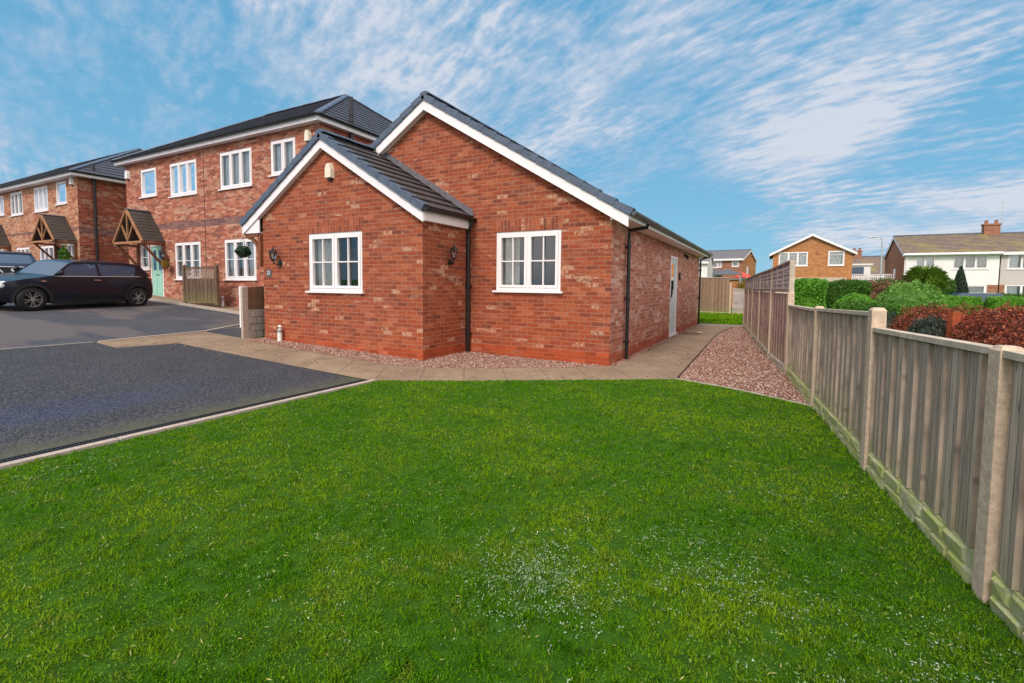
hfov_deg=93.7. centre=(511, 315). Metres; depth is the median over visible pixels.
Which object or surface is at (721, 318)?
grass
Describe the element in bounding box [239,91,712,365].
brick bungalow
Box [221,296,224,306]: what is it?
vent pipe
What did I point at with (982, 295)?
hedge
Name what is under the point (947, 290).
green hedge
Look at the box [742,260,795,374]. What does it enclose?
tall fence
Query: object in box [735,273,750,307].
garden parasol
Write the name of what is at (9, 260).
parked car
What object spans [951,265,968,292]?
cone topiary
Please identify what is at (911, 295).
leafy bush
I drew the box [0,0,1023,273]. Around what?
sky
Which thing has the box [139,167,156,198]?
window
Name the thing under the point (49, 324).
road
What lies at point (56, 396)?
driveway
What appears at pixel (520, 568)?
clover
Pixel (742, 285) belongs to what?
yellow shrub
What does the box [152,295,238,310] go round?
forecourt
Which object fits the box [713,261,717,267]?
window
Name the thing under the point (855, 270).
window
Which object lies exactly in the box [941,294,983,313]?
box hedge
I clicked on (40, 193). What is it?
window
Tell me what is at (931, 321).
copper hedge
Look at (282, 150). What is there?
window
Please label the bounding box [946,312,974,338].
orange gate
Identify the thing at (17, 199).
window
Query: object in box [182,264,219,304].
trellis screen
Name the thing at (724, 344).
gravel
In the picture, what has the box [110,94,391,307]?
semi detached houses
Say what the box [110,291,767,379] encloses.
ground
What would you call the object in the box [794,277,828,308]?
clipped hedge
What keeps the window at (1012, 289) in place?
in the grey house at (1011, 267)
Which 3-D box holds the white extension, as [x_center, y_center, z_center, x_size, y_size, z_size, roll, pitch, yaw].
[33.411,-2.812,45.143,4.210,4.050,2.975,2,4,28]
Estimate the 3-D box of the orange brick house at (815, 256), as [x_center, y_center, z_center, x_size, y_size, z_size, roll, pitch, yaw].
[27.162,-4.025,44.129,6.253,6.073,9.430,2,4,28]
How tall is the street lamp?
4.732 m
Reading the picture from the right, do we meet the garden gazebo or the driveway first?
the garden gazebo
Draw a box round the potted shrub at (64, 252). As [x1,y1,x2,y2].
[57,244,71,259]
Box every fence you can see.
[239,286,264,338]
[698,277,731,313]
[732,288,769,313]
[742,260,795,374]
[785,305,1023,644]
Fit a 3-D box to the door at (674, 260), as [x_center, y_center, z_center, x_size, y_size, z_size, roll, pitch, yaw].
[4.477,-0.542,13.357,0.130,2.190,1.060,2,4,28]
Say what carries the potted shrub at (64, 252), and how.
on the forecourt
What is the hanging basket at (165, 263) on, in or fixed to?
hanging from the semi detached houses at (191, 200)
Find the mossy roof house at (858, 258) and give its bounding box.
[852,248,884,278]
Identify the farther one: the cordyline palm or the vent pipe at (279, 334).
the cordyline palm
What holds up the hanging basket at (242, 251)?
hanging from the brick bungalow
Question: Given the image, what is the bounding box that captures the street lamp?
[868,236,882,278]
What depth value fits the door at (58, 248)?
22.32 m
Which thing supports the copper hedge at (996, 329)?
on the ground at (365, 379)
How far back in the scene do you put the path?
8.03 m
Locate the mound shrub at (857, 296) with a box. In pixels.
[832,292,875,308]
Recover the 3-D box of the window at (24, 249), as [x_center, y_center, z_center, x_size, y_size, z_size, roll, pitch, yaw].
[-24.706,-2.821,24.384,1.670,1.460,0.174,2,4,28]
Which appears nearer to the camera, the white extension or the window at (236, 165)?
the window at (236, 165)
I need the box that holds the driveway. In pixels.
[0,342,359,458]
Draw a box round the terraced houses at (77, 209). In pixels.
[0,148,142,263]
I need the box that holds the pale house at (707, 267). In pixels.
[699,252,714,276]
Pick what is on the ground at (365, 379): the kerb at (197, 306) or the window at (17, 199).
the kerb at (197, 306)
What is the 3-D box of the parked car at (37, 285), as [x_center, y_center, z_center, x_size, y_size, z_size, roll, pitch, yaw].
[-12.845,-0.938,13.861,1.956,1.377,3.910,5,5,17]
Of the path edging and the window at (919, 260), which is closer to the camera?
the path edging
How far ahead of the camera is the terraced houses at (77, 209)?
22.10 m
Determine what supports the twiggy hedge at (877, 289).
on the ground at (365, 379)
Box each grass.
[0,378,1023,682]
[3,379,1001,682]
[697,312,742,324]
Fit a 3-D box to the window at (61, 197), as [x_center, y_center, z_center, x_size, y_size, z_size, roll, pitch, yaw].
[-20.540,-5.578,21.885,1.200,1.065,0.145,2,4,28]
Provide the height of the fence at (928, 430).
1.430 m
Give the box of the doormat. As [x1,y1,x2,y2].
[679,332,702,334]
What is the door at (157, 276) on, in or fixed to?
in the semi detached houses at (191, 200)
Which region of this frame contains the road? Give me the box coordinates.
[0,300,239,348]
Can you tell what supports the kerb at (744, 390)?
on the ground at (365, 379)
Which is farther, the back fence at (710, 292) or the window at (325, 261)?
the back fence at (710, 292)
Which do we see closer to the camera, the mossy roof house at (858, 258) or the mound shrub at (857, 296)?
the mound shrub at (857, 296)
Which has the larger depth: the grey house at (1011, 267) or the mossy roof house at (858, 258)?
the mossy roof house at (858, 258)
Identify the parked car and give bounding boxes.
[0,251,36,273]
[0,259,152,310]
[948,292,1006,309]
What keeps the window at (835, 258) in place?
in the orange brick house at (815, 256)
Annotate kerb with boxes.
[0,379,376,469]
[98,324,239,341]
[148,298,239,314]
[675,378,809,405]
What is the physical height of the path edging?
0.078 m
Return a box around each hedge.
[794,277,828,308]
[824,279,872,308]
[835,299,901,318]
[849,275,911,299]
[875,278,956,294]
[886,301,1021,337]
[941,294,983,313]
[942,304,1023,347]
[984,295,1023,313]
[991,292,1023,299]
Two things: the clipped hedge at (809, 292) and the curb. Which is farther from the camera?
the clipped hedge at (809, 292)
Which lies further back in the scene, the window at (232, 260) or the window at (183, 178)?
the window at (183, 178)
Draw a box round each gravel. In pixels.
[679,326,808,403]
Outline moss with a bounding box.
[0,379,1022,682]
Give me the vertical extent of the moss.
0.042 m
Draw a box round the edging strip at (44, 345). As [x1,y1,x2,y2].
[0,342,91,349]
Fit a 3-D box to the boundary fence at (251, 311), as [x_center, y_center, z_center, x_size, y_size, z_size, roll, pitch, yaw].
[-5.228,-0.121,11.211,0.180,1.324,2.280,2,4,28]
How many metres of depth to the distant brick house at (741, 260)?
57.63 m
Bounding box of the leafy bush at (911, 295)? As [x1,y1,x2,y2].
[871,279,953,322]
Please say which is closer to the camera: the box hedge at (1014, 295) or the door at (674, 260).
the door at (674, 260)
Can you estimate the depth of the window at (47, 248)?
23.04 m
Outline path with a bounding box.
[95,323,742,380]
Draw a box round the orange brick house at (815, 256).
[769,234,857,293]
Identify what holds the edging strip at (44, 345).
on the ground at (365, 379)
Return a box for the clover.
[0,400,1023,682]
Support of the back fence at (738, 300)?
on the ground at (365, 379)
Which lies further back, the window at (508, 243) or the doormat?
the doormat
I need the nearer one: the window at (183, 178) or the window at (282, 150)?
the window at (282, 150)
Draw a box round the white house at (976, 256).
[883,201,1003,292]
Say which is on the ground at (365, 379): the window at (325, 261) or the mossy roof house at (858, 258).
the mossy roof house at (858, 258)
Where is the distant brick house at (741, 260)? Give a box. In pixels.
[707,249,757,278]
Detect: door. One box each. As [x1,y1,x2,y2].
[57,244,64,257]
[150,245,163,296]
[669,256,677,336]
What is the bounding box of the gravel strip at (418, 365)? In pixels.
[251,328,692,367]
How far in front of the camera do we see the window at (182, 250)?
17.24 m
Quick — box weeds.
[1,461,1020,682]
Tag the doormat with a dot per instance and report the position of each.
(690, 333)
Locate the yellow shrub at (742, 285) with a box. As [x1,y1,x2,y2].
[738,280,745,288]
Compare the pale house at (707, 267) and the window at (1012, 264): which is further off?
the pale house at (707, 267)
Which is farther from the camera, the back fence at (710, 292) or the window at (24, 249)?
the back fence at (710, 292)
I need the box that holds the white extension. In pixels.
[851,264,894,282]
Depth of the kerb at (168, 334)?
10.11 m
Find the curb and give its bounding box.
[0,380,366,463]
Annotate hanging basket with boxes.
[161,259,169,268]
[234,237,251,257]
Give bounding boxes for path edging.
[677,327,732,377]
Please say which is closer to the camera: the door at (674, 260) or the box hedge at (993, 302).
the door at (674, 260)
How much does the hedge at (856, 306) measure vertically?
1.104 m
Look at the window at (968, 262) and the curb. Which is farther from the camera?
the window at (968, 262)
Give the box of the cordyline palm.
[899,264,951,294]
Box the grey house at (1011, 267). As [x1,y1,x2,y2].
[987,232,1023,296]
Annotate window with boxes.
[0,196,4,215]
[9,191,23,216]
[17,247,29,252]
[33,185,48,212]
[40,246,53,259]
[54,180,66,205]
[67,244,73,259]
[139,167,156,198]
[140,245,149,269]
[168,159,197,197]
[173,241,200,279]
[218,147,252,190]
[223,238,257,280]
[268,136,294,176]
[305,231,363,293]
[492,229,562,292]
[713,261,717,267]
[732,260,738,266]
[778,252,807,266]
[828,250,844,265]
[852,267,863,275]
[915,256,935,267]
[951,255,988,269]
[968,285,985,292]
[1005,285,1023,294]
[1006,254,1023,269]
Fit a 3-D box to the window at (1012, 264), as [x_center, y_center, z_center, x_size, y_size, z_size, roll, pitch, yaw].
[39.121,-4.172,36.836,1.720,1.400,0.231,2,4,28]
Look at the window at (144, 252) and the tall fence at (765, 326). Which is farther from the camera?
the window at (144, 252)
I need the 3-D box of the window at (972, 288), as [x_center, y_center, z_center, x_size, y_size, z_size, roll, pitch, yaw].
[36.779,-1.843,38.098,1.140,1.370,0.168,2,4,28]
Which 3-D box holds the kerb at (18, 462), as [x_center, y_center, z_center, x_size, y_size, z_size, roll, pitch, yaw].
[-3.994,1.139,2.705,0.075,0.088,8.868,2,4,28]
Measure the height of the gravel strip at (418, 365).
0.176 m
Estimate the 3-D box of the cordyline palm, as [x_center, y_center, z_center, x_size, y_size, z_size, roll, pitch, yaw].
[20.688,-1.272,24.091,2.097,2.782,2.079,2,4,28]
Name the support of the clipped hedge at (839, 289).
on the ground at (365, 379)
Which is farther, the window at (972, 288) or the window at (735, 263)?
the window at (735, 263)
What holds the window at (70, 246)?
in the terraced houses at (77, 209)
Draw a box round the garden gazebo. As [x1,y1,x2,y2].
[712,269,742,287]
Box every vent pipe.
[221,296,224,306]
[277,325,281,341]

